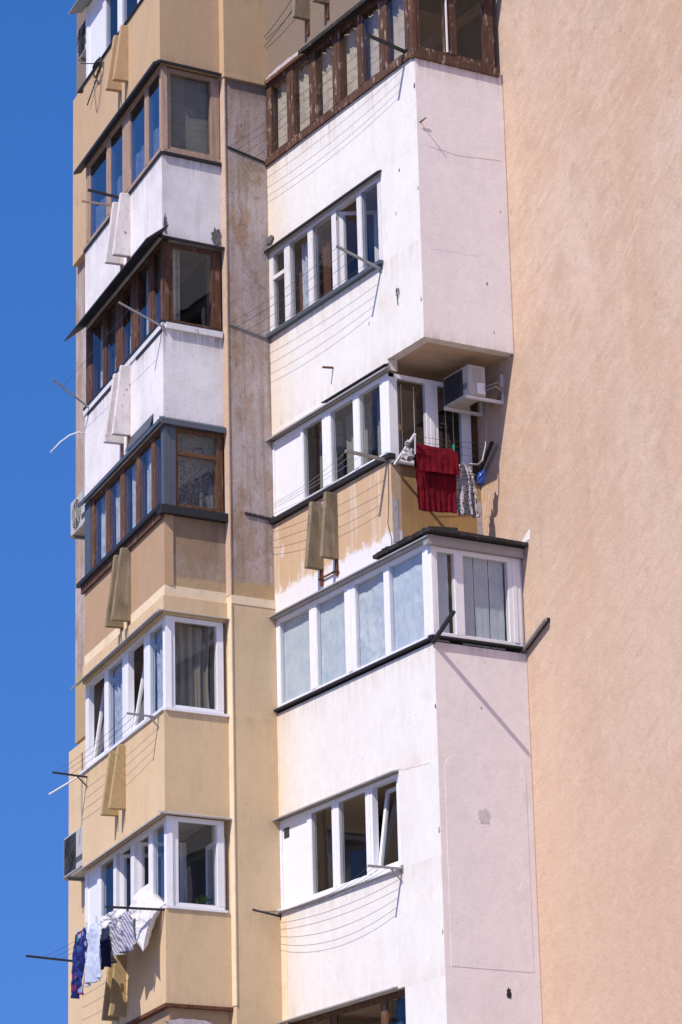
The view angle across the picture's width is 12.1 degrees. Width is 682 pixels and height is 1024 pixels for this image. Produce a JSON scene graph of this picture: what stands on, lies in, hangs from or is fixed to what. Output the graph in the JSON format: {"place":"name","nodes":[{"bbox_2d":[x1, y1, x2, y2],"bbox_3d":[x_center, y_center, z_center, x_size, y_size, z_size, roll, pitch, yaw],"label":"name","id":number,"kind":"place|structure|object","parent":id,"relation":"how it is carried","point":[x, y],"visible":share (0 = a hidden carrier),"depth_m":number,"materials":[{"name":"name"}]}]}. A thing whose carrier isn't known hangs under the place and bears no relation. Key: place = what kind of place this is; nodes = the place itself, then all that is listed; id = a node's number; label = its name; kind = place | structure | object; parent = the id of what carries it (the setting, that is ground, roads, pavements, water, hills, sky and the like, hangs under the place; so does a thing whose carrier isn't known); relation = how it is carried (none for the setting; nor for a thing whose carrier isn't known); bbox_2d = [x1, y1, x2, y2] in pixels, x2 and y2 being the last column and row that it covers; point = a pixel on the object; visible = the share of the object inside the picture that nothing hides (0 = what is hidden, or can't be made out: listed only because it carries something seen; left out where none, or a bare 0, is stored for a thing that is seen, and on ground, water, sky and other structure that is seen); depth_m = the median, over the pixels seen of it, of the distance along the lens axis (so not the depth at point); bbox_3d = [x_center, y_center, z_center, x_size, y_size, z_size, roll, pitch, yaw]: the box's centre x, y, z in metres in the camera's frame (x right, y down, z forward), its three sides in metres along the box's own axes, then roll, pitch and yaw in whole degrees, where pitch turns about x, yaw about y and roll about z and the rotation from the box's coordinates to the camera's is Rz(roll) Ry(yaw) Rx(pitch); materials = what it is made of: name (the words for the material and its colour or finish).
{"place":"outdoors","nodes":[
{"label":"outdoors","id":0,"kind":"place"},
{"bbox_2d":[0,0,78,1023],"label":"sky","id":1,"kind":"structure","parent":0,"point":[38,38],"materials":[{"name":"blue"}]},
{"label":"ground","id":2,"kind":"structure","parent":0,"visible":0},
{"bbox_2d":[65,0,681,1023],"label":"apartment building","id":3,"kind":"structure","parent":2,"relation":"on","point":[509,208],"depth_m":43.63,"materials":[{"name":"paint"}]},
{"bbox_2d":[49,777,76,794],"bbox_3d":[-4.078,4.021,47.390,0.444,0.300,0.028,4,-19,-18],"label":"loose rod","id":4,"kind":"object","parent":3,"relation":"attached to","point":[62,786],"visible":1,"depth_m":47.38,"materials":[{"name":"white metal"}]},
{"bbox_2d":[50,431,84,452],"bbox_3d":[-4.156,-1.058,49.074,0.561,0.397,0.031,6,-19,-23],"label":"bent rod","id":5,"kind":"object","parent":3,"relation":"attached to","point":[65,438],"visible":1,"depth_m":49.08,"materials":[{"name":"white metal"}]},
{"bbox_2d":[63,826,85,880],"bbox_3d":[-3.809,5.064,47.831,0.380,0.645,1.050,5,-19,-20],"label":"air conditioner","id":6,"kind":"object","parent":3,"relation":"attached to","point":[73,853],"visible":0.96,"depth_m":47.83,"materials":[{"name":"metal"}]},
{"bbox_2d":[70,489,84,539],"bbox_3d":[-3.856,0.031,49.412,0.390,0.595,0.910,5,-19,-20],"label":"air conditioner","id":7,"kind":"object","parent":3,"relation":"attached to","point":[77,523],"visible":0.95,"depth_m":49.43,"materials":[{"name":"metal"}]},
{"bbox_2d":[77,19,85,61],"bbox_3d":[-4.011,-7.531,51.632,0.330,0.595,0.506,5,-19,-20],"label":"air conditioner","id":8,"kind":"object","parent":3,"relation":"attached to","point":[81,44],"visible":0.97,"depth_m":51.58,"materials":[{"name":"metal"}]},
{"bbox_2d":[81,752,82,881],"bbox_3d":[-3.910,4.597,48.662,0.021,2.000,0.024,9,-21,-29],"label":"drain pipe","id":9,"kind":"object","parent":3,"relation":"attached to","point":[81,786],"visible":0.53,"depth_m":48.81,"materials":[{"name":"grey metal"}]},
{"bbox_2d":[81,57,101,112],"bbox_3d":[-3.909,-6.609,50.171,0.239,0.852,0.791,7,-20,-24],"label":"cable coil","id":10,"kind":"object","parent":3,"relation":"hanging from","point":[95,64],"visible":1,"depth_m":50.19,"materials":[{"name":"black rubber"}]},
{"bbox_2d":[26,906,164,962],"bbox_3d":[-3.420,5.880,44.770,0.950,0.180,3.725,5,-19,-20],"label":"clothesline","id":11,"kind":"object","parent":3,"relation":"attached to","point":[112,907],"visible":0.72,"depth_m":43.43,"materials":[{"name":"metal"}]},
{"bbox_2d":[70,927,86,998],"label":"floral trousers","id":12,"kind":"object","parent":11,"relation":"hanging from","point":[78,956],"visible":1,"depth_m":44.32,"materials":[{"name":"fabric"}]},
{"bbox_2d":[85,920,101,986],"bbox_3d":[-3.370,5.982,43.840,0.136,0.840,0.882,5,-19,-20],"label":"shirt","id":13,"kind":"object","parent":11,"relation":"hanging from","point":[93,973],"visible":1,"depth_m":43.81,"materials":[{"name":"white fabric"}]},
{"bbox_2d":[100,925,111,969],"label":"shorts","id":14,"kind":"object","parent":11,"relation":"hanging from","point":[105,949],"visible":0.91,"depth_m":43.95,"materials":[{"name":"black fabric"}]},
{"bbox_2d":[100,905,125,931],"bbox_3d":[-3.116,5.643,44.236,0.135,0.401,1.198,5,-19,-19],"label":"pillowcase","id":15,"kind":"object","parent":11,"relation":"hanging from","point":[116,914],"visible":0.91,"depth_m":44.35,"materials":[{"name":"white fabric"}]},
{"bbox_2d":[109,911,134,963],"bbox_3d":[-3.025,5.781,43.822,0.161,0.565,1.211,5,-19,-18],"label":"shirt","id":16,"kind":"object","parent":11,"relation":"hanging from","point":[122,942],"visible":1,"depth_m":43.49,"materials":[{"name":"white fabric"}]},
{"bbox_2d":[129,883,164,950],"bbox_3d":[-2.658,5.490,43.842,0.442,1.216,1.288,2,-18,-12],"label":"cloth","id":17,"kind":"object","parent":11,"relation":"hanging from","point":[143,921],"visible":0.89,"depth_m":43.39,"materials":[{"name":"white fabric"}]},
{"bbox_2d":[81,188,118,206],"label":"clothesline","id":18,"kind":"object","parent":3,"relation":"attached to","point":[101,193],"visible":0.89,"depth_m":48.38,"materials":[{"name":"metal"}]},
{"bbox_2d":[52,712,158,786],"bbox_3d":[-3.338,3.386,45.716,0.573,0.275,3.510,5,-19,-20],"label":"clothesline","id":19,"kind":"object","parent":3,"relation":"attached to","point":[128,713],"visible":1,"depth_m":45.61,"materials":[{"name":"metal"}]},
{"bbox_2d":[68,0,142,93],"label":"balcony window","id":20,"kind":"structure","parent":3,"relation":"in","point":[98,44],"depth_m":50.72,"materials":[{"name":"white plastic"}]},
{"bbox_2d":[53,301,163,410],"bbox_3d":[-3.479,-2.302,47.421,0.682,0.479,3.690,5,-19,-20],"label":"clothesline","id":21,"kind":"object","parent":3,"relation":"attached to","point":[128,308],"visible":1,"depth_m":45.97,"materials":[{"name":"metal"}]},
{"bbox_2d":[115,663,121,743],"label":"curtain","id":22,"kind":"object","parent":3,"relation":"hanging from","point":[118,698],"visible":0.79,"depth_m":46.71,"materials":[{"name":"fabric"}]},
{"bbox_2d":[100,437,160,559],"bbox_3d":[-3.032,-0.035,46.925,0.042,1.300,3.446,5,-19,-20],"label":"curtain","id":23,"kind":"object","parent":3,"relation":"hanging from","point":[132,504],"visible":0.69,"depth_m":47.07,"materials":[{"name":"fabric"}]},
{"bbox_2d":[101,258,160,386],"bbox_3d":[-3.056,-2.710,47.751,0.060,1.300,3.346,5,-19,-20],"label":"curtain","id":24,"kind":"object","parent":3,"relation":"hanging from","point":[145,324],"visible":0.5,"depth_m":48.02,"materials":[{"name":"fabric"}]},
{"bbox_2d":[118,127,158,201],"bbox_3d":[-3.183,-4.890,48.511,0.036,0.720,3.496,5,-19,-20],"label":"curtain","id":25,"kind":"object","parent":3,"relation":"hanging from","point":[155,140],"visible":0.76,"depth_m":47.40,"materials":[{"name":"fabric"}]},
{"bbox_2d":[65,225,224,416],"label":"balcony window","id":26,"kind":"structure","parent":3,"relation":"in","point":[139,344],"depth_m":47.03,"materials":[{"name":"brown wood"}]},
{"bbox_2d":[74,59,221,252],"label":"balcony window","id":27,"kind":"structure","parent":3,"relation":"in","point":[127,153],"depth_m":48.03,"materials":[{"name":"beige wood"}]},
{"bbox_2d":[70,609,229,774],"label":"balcony window","id":28,"kind":"structure","parent":3,"relation":"in","point":[149,672],"depth_m":45.33,"materials":[{"name":"white plastic"}]},
{"bbox_2d":[72,810,231,944],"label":"balcony window","id":29,"kind":"structure","parent":3,"relation":"in","point":[173,860],"depth_m":44.51,"materials":[{"name":"white plastic"}]},
{"bbox_2d":[76,414,228,594],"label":"balcony window","id":30,"kind":"structure","parent":3,"relation":"in","point":[165,500],"depth_m":45.90,"materials":[{"name":"brown wood"}]},
{"bbox_2d":[157,628,162,709],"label":"curtain","id":31,"kind":"object","parent":3,"relation":"hanging from","point":[159,669],"visible":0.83,"depth_m":44.94,"materials":[{"name":"fabric"}]},
{"bbox_2d":[173,249,179,320],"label":"curtain","id":32,"kind":"object","parent":3,"relation":"hanging from","point":[176,293],"visible":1,"depth_m":46.39,"materials":[{"name":"grey fabric"}]},
{"bbox_2d":[164,1018,210,1023],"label":"balcony window","id":33,"kind":"structure","parent":3,"relation":"in","point":[177,1021],"depth_m":42.91,"materials":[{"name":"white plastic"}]},
{"bbox_2d":[170,76,208,154],"bbox_3d":[-2.245,-5.735,47.237,0.680,1.300,0.005,9,-21,-29],"label":"roller blind","id":34,"kind":"object","parent":3,"relation":"attached to","point":[189,112],"visible":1,"depth_m":47.28,"materials":[{"name":"grey fabric"}]},
{"bbox_2d":[175,622,210,708],"bbox_3d":[-2.070,2.211,44.677,0.660,1.400,0.066,9,-21,-29],"label":"curtain","id":35,"kind":"object","parent":3,"relation":"hanging from","point":[192,644],"visible":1,"depth_m":44.71,"materials":[{"name":"beige fabric"}]},
{"bbox_2d":[178,434,212,507],"bbox_3d":[-2.099,-0.487,45.598,0.650,1.300,0.017,9,-21,-29],"label":"curtain","id":36,"kind":"object","parent":3,"relation":"hanging from","point":[195,482],"visible":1,"depth_m":45.65,"materials":[{"name":"grey fabric"}]},
{"bbox_2d":[194,894,212,904],"bbox_3d":[-1.867,5.324,43.765,0.228,0.307,0.248,-7,-19,16],"label":"potted plant","id":37,"kind":"object","parent":3,"relation":"on","point":[200,901],"visible":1,"depth_m":43.75,"materials":[{"name":"green plant"}]},
{"bbox_2d":[264,0,291,36],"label":"loose wire","id":38,"kind":"object","parent":3,"relation":"attached to","point":[278,19],"visible":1,"depth_m":47.65,"materials":[{"name":"grey metal"}]},
{"bbox_2d":[284,611,310,708],"bbox_3d":[-0.570,2.014,44.701,0.012,1.320,0.880,9,-21,-29],"label":"window sheet","id":39,"kind":"object","parent":3,"relation":"attached to","point":[297,656],"depth_m":44.77,"materials":[{"name":"glass"}]},
{"bbox_2d":[295,272,302,313],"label":"curtain","id":40,"kind":"object","parent":3,"relation":"hanging from","point":[299,300],"visible":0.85,"depth_m":46.44,"materials":[{"name":"fabric"}]},
{"bbox_2d":[228,245,381,342],"bbox_3d":[-0.536,-3.007,45.164,0.722,0.273,3.180,9,-21,-29],"label":"clothesline","id":41,"kind":"object","parent":3,"relation":"attached to","point":[379,268],"visible":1,"depth_m":44.64,"materials":[{"name":"metal"}]},
{"bbox_2d":[302,234,319,309],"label":"curtain","id":42,"kind":"object","parent":3,"relation":"hanging from","point":[304,271],"visible":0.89,"depth_m":46.28,"materials":[{"name":"fabric"}]},
{"bbox_2d":[245,449,388,519],"bbox_3d":[-0.444,-0.330,44.302,0.665,0.179,3.200,9,-21,-29],"label":"clothesline","id":43,"kind":"object","parent":3,"relation":"attached to","point":[351,452],"visible":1,"depth_m":43.58,"materials":[{"name":"metal"}]},
{"bbox_2d":[387,462,391,544],"bbox_3d":[0.641,-0.088,42.942,0.023,1.221,0.112,6,-19,-22],"label":"hanging cable","id":44,"kind":"object","parent":43,"relation":"hanging from","point":[388,499],"visible":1,"depth_m":42.98,"materials":[{"name":"metal"}]},
{"bbox_2d":[227,33,407,163],"bbox_3d":[-0.378,-5.797,45.705,0.680,0.288,4.020,9,-21,-29],"label":"clothesline","id":45,"kind":"object","parent":3,"relation":"attached to","point":[386,43],"visible":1,"depth_m":45.05,"materials":[{"name":"metal"}]},
{"bbox_2d":[264,170,383,337],"bbox_3d":[-0.049,-3.563,45.645,0.629,1.395,3.290,9,-21,-29],"label":"balcony window","id":46,"kind":"structure","parent":3,"relation":"in","point":[338,218],"depth_m":45.43,"materials":[{"name":"white paint"}]},
{"bbox_2d":[322,225,331,295],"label":"curtain","id":47,"kind":"object","parent":3,"relation":"hanging from","point":[326,240],"visible":0.88,"depth_m":45.83,"materials":[{"name":"fabric"}]},
{"bbox_2d":[252,864,403,919],"bbox_3d":[-0.235,5.068,42.559,0.521,0.265,3.270,9,-21,-29],"label":"clothesline","id":48,"kind":"object","parent":3,"relation":"attached to","point":[372,866],"visible":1,"depth_m":41.83,"materials":[{"name":"metal"}]},
{"bbox_2d":[319,420,343,488],"bbox_3d":[-0.128,-0.643,45.102,0.060,1.200,0.620,9,-21,-29],"label":"curtain","id":49,"kind":"object","parent":3,"relation":"hanging from","point":[339,440],"visible":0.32,"depth_m":45.02,"materials":[{"name":"grey fabric"}]},
{"bbox_2d":[321,592,351,692],"bbox_3d":[-0.070,1.738,43.886,0.022,1.320,0.810,9,-21,-29],"label":"window sheet","id":50,"kind":"object","parent":3,"relation":"attached to","point":[333,638],"depth_m":43.94,"materials":[{"name":"glass"}]},
{"bbox_2d":[272,769,401,912],"bbox_3d":[-0.019,4.435,43.016,0.365,1.320,3.410,9,-21,-29],"label":"balcony window","id":51,"kind":"structure","parent":3,"relation":"in","point":[297,833],"depth_m":43.14,"materials":[{"name":"white plastic"}]},
{"bbox_2d":[276,986,404,1023],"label":"balcony window","id":52,"kind":"structure","parent":3,"relation":"in","point":[386,1008],"depth_m":41.90,"materials":[{"name":"brown wood"}]},
{"bbox_2d":[278,0,404,147],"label":"curtain","id":53,"kind":"object","parent":3,"relation":"hanging from","point":[398,33],"visible":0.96,"depth_m":46.05,"materials":[{"name":"white fabric"}]},
{"bbox_2d":[346,402,371,473],"bbox_3d":[0.272,-0.863,44.452,0.059,1.200,0.670,9,-21,-29],"label":"curtain","id":54,"kind":"object","parent":3,"relation":"hanging from","point":[350,436],"visible":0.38,"depth_m":44.52,"materials":[{"name":"grey fabric"}]},
{"bbox_2d":[359,573,385,675],"bbox_3d":[0.452,1.451,43.039,0.041,1.320,0.800,9,-21,-29],"label":"window sheet","id":55,"kind":"object","parent":3,"relation":"attached to","point":[372,619],"depth_m":43.09,"materials":[{"name":"glass"}]},
{"bbox_2d":[266,363,478,524],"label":"balcony window","id":56,"kind":"structure","parent":3,"relation":"in","point":[290,451],"depth_m":44.07,"materials":[{"name":"white plastic"}]},
{"bbox_2d":[264,0,499,166],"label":"balcony window","id":57,"kind":"structure","parent":3,"relation":"in","point":[288,70],"depth_m":45.46,"materials":[{"name":"brown wood"}]},
{"bbox_2d":[377,385,400,455],"bbox_3d":[0.644,-1.069,43.846,0.060,1.200,0.590,9,-21,-29],"label":"curtain","id":58,"kind":"object","parent":3,"relation":"hanging from","point":[379,424],"visible":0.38,"depth_m":44.00,"materials":[{"name":"white fabric"}]},
{"bbox_2d":[391,998,405,1023],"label":"curtain","id":59,"kind":"object","parent":3,"relation":"hanging from","point":[398,1011],"visible":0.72,"depth_m":41.38,"materials":[{"name":"blue fabric"}]},
{"bbox_2d":[269,526,527,712],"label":"balcony window","id":60,"kind":"structure","parent":3,"relation":"in","point":[429,541],"depth_m":42.44,"materials":[{"name":"white plastic"}]},
{"bbox_2d":[393,553,424,656],"bbox_3d":[0.918,1.191,42.272,0.026,1.320,0.890,9,-21,-29],"label":"window sheet","id":61,"kind":"object","parent":3,"relation":"attached to","point":[408,599],"depth_m":42.32,"materials":[{"name":"glass"}]},
{"bbox_2d":[437,553,449,642],"bbox_3d":[1.280,1.076,41.830,0.260,1.250,0.014,9,-21,-29],"label":"window sheet","id":62,"kind":"object","parent":3,"relation":"attached to","point":[442,577],"depth_m":41.88,"materials":[{"name":"white fabric"}]},
{"bbox_2d":[394,433,497,480],"bbox_3d":[1.437,-0.779,43.228,1.412,0.458,0.585,9,-21,-29],"label":"clothesline","id":63,"kind":"object","parent":3,"relation":"attached to","point":[487,453],"visible":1,"depth_m":43.48,"materials":[{"name":"metal"}]},
{"bbox_2d":[401,440,414,461],"bbox_3d":[0.891,-0.808,42.780,0.201,0.310,0.190,0,-18,-4],"label":"plastic bag","id":64,"kind":"object","parent":63,"relation":"hanging from","point":[408,454],"visible":1,"depth_m":42.72,"materials":[{"name":"white plastic"}]},
{"bbox_2d":[414,444,458,513],"bbox_3d":[1.269,-0.434,42.802,0.673,0.923,0.107,9,-21,-29],"label":"towel","id":65,"kind":"object","parent":63,"relation":"hanging from","point":[437,471],"visible":1,"depth_m":42.81,"materials":[{"name":"red fabric"}]},
{"bbox_2d":[456,464,479,517],"bbox_3d":[1.682,-0.285,43.072,0.329,0.740,0.112,10,-21,-32],"label":"patterned cloth","id":66,"kind":"object","parent":63,"relation":"hanging from","point":[466,497],"visible":1,"depth_m":43.04,"materials":[{"name":"fabric"}]},
{"bbox_2d":[476,470,486,485],"bbox_3d":[1.882,-0.460,43.221,0.158,0.238,0.127,9,-21,-29],"label":"plastic bottle","id":67,"kind":"object","parent":63,"relation":"hanging from","point":[481,477],"visible":1,"depth_m":43.17,"materials":[{"name":"blue plastic"}]},
{"bbox_2d":[463,557,475,645],"bbox_3d":[1.647,1.135,42.042,0.195,1.250,0.010,9,-21,-29],"label":"window sheet","id":68,"kind":"object","parent":3,"relation":"attached to","point":[468,597],"depth_m":42.06,"materials":[{"name":"white glass"}]},
{"bbox_2d":[443,364,503,465],"bbox_3d":[1.828,-1.226,43.477,0.598,1.381,0.771,9,-21,-29],"label":"air conditioner","id":69,"kind":"object","parent":3,"relation":"attached to","point":[464,387],"visible":1,"depth_m":43.44,"materials":[{"name":"white plastic"}]},
{"bbox_2d":[473,558,489,647],"bbox_3d":[1.835,1.165,42.148,0.220,1.250,0.011,9,-21,-29],"label":"window sheet","id":70,"kind":"object","parent":3,"relation":"attached to","point":[481,599],"depth_m":42.15,"materials":[{"name":"white glass"}]},
{"bbox_2d":[431,610,549,650],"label":"clothesline","id":71,"kind":"object","parent":3,"relation":"attached to","point":[537,632],"visible":1,"depth_m":41.77,"materials":[{"name":"metal"}]},
{"bbox_2d":[488,561,505,649],"bbox_3d":[2.036,1.196,42.260,0.225,1.250,0.012,9,-21,-29],"label":"window sheet","id":72,"kind":"object","parent":3,"relation":"attached to","point":[496,603],"depth_m":42.27,"materials":[{"name":"white glass"}]}
]}

